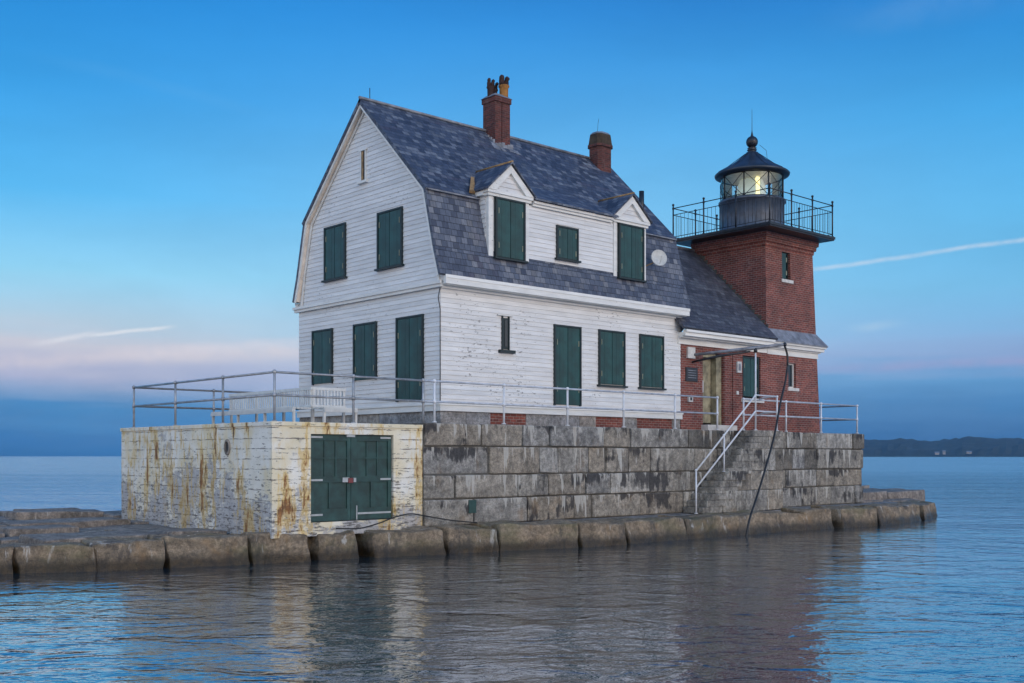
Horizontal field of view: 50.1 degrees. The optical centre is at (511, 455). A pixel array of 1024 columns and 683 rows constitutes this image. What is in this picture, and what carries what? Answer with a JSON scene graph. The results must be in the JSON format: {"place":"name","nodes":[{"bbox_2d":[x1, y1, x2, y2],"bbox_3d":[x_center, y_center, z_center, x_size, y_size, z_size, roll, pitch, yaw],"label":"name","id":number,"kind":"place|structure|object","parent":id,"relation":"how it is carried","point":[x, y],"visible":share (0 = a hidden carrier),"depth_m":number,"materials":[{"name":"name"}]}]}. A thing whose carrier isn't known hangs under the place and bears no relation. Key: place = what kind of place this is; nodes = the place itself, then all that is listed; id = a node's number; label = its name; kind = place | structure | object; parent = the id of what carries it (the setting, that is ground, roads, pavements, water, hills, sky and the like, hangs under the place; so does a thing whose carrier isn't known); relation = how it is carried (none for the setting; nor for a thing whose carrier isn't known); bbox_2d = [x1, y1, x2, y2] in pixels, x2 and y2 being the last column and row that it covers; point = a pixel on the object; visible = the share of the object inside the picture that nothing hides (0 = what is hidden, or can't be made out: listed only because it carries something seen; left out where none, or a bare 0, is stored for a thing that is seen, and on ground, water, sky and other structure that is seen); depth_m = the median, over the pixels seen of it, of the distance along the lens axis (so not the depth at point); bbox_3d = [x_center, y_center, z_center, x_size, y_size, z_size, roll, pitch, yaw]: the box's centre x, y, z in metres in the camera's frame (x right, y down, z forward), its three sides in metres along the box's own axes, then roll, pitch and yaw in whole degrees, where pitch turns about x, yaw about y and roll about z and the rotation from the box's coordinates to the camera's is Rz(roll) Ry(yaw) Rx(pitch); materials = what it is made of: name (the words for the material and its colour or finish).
{"place":"outdoors","nodes":[
{"label":"outdoors","id":0,"kind":"place"},
{"bbox_2d":[292,75,690,428],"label":"keepers house","id":1,"kind":"structure","parent":0,"point":[491,251],"depth_m":31.80,"materials":[{"name":"white paint"}]},
{"bbox_2d":[357,147,367,184],"bbox_3d":[-4.310,-8.375,31.628,0.099,0.990,0.460,0,0,-42],"label":"slit window","id":2,"kind":"structure","parent":1,"relation":"in","point":[363,152],"depth_m":31.64,"materials":[{"name":"white paint"}]},
{"bbox_2d":[497,314,515,353],"bbox_3d":[-0.160,-3.402,30.556,0.620,1.065,0.110,0,0,-42],"label":"slit window","id":3,"kind":"structure","parent":1,"relation":"in","point":[505,322],"depth_m":30.55,"materials":[{"name":"grey glass"}]},
{"bbox_2d":[646,250,666,265],"bbox_3d":[4.567,-6.260,34.645,0.636,0.552,0.346,0,0,15],"label":"satellite dish","id":4,"kind":"object","parent":1,"relation":"attached to","point":[659,257],"visible":1,"depth_m":34.66,"materials":[{"name":"white metal"}]},
{"bbox_2d":[0,456,1023,682],"bbox_3d":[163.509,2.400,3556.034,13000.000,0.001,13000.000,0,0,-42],"label":"water","id":5,"kind":"structure","parent":0,"point":[939,598],"depth_m":17.23,"materials":[{"name":"teal liquid"}]},
{"bbox_2d":[0,486,936,574],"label":"breakwater","id":6,"kind":"object","parent":5,"relation":"in","point":[60,540],"visible":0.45,"depth_m":26.96,"materials":[{"name":"stone"}]},
{"bbox_2d":[120,421,422,538],"bbox_3d":[-6.598,0.535,29.002,4.280,2.630,8.310,0,0,-42],"label":"concrete boathouse","id":7,"kind":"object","parent":6,"relation":"on","point":[277,479],"visible":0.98,"depth_m":26.30,"materials":[{"name":"white paint"}]},
{"bbox_2d":[211,387,313,423],"bbox_3d":[-6.561,-1.215,28.522,0.630,0.990,4.250,0,0,-42],"label":"bench","id":8,"kind":"object","parent":7,"relation":"on","point":[258,405],"visible":0.91,"depth_m":28.30,"materials":[{"name":"white paint"}]},
{"bbox_2d":[132,369,424,427],"bbox_3d":[-6.084,-1.369,29.246,5.110,1.178,7.740,0,0,-42],"label":"pipe railing","id":9,"kind":"object","parent":7,"relation":"on","point":[274,394],"visible":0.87,"depth_m":26.86,"materials":[{"name":"metal"}]},
{"bbox_2d":[311,434,352,521],"bbox_3d":[-4.241,0.510,25.671,1.150,2.020,0.150,0,0,-42],"label":"door leaf","id":10,"kind":"structure","parent":7,"relation":"in","point":[331,480],"depth_m":25.67,"materials":[{"name":"green paint"}]},
{"bbox_2d":[311,387,357,422],"bbox_3d":[-4.423,-1.215,27.276,0.980,0.990,0.630,0,0,-42],"label":"bench","id":11,"kind":"object","parent":7,"relation":"on","point":[343,409],"visible":0.73,"depth_m":27.34,"materials":[{"name":"white paint"}]},
{"bbox_2d":[353,435,390,519],"bbox_3d":[-3.389,0.510,26.466,1.120,2.020,0.120,0,0,-42],"label":"door leaf","id":12,"kind":"structure","parent":7,"relation":"in","point":[371,453],"depth_m":26.45,"materials":[{"name":"green paint"}]},
{"bbox_2d":[336,513,476,528],"bbox_3d":[-2.534,1.562,26.726,4.062,0.315,0.339,0,0,-41],"label":"ground cable","id":13,"kind":"object","parent":6,"relation":"on","point":[407,514],"visible":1,"depth_m":26.79,"materials":[{"name":"black rubber"}]},
{"bbox_2d":[406,423,863,525],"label":"stone platform","id":14,"kind":"structure","parent":6,"relation":"on","point":[487,472],"depth_m":31.34,"materials":[{"name":"stone"}]},
{"bbox_2d":[425,379,718,429],"bbox_3d":[2.258,-1.404,31.679,12.110,1.108,0.120,0,0,-42],"label":"pipe railing","id":15,"kind":"object","parent":14,"relation":"on","point":[504,404],"visible":0.99,"depth_m":31.03,"materials":[{"name":"grey metal"}]},
{"bbox_2d":[675,246,777,430],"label":"brick wing","id":16,"kind":"structure","parent":14,"relation":"on","point":[722,316],"depth_m":37.59,"materials":[{"name":"red brick"}]},
{"bbox_2d":[703,359,710,422],"bbox_3d":[6.457,-2.220,37.088,0.800,2.200,0.060,0,0,-42],"label":"door","id":17,"kind":"structure","parent":16,"relation":"in","point":[706,363],"depth_m":37.22,"materials":[{"name":"beige wood"}]},
{"bbox_2d":[692,342,786,362],"bbox_3d":[7.450,-3.390,35.907,3.060,0.639,0.240,0,0,8],"label":"hose boom","id":18,"kind":"object","parent":16,"relation":"attached to","point":[744,349],"visible":1,"depth_m":35.88,"materials":[{"name":"black metal"}]},
{"bbox_2d":[745,346,788,536],"bbox_3d":[7.991,-0.500,34.173,0.158,6.226,3.945,0,0,31],"label":"hose","id":19,"kind":"object","parent":18,"relation":"hanging from","point":[769,454],"visible":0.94,"depth_m":34.34,"materials":[{"name":"black rubber"}]},
{"bbox_2d":[672,132,834,432],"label":"lighthouse tower","id":20,"kind":"structure","parent":14,"relation":"on","point":[755,253],"depth_m":40.28,"materials":[{"name":"red brick"}]},
{"bbox_2d":[782,252,787,279],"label":"window","id":21,"kind":"structure","parent":20,"relation":"in","point":[784,255],"depth_m":40.14,"materials":[{"name":"green paint"}]},
{"bbox_2d":[788,363,793,387],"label":"window","id":22,"kind":"structure","parent":20,"relation":"in","point":[791,366],"depth_m":40.36,"materials":[{"name":"white paint"}]},
{"bbox_2d":[742,398,858,433],"bbox_3d":[7.778,-1.404,41.998,7.320,1.108,7.970,0,0,-42],"label":"pipe railing","id":23,"kind":"object","parent":14,"relation":"on","point":[821,417],"visible":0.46,"depth_m":39.71,"materials":[{"name":"grey metal"}]},
{"bbox_2d":[683,430,782,513],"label":"stone stairs","id":24,"kind":"structure","parent":6,"relation":"on","point":[734,487],"depth_m":35.26,"materials":[{"name":"stone"}]},
{"bbox_2d":[694,352,778,513],"bbox_3d":[7.046,-0.830,35.433,4.507,5.220,0.837,0,0,-42],"label":"stair railing","id":25,"kind":"object","parent":24,"relation":"attached to","point":[740,430],"visible":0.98,"depth_m":34.90,"materials":[{"name":"silver metal"}]},
{"bbox_2d":[0,0,1023,455],"label":"sky","id":26,"kind":"structure","parent":0,"point":[163,163],"materials":[{"name":"blue"}]},
{"bbox_2d":[862,436,1023,456],"bbox_3d":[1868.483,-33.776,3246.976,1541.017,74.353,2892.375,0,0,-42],"label":"hills","id":27,"kind":"structure","parent":0,"point":[980,447],"depth_m":3393.03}
]}

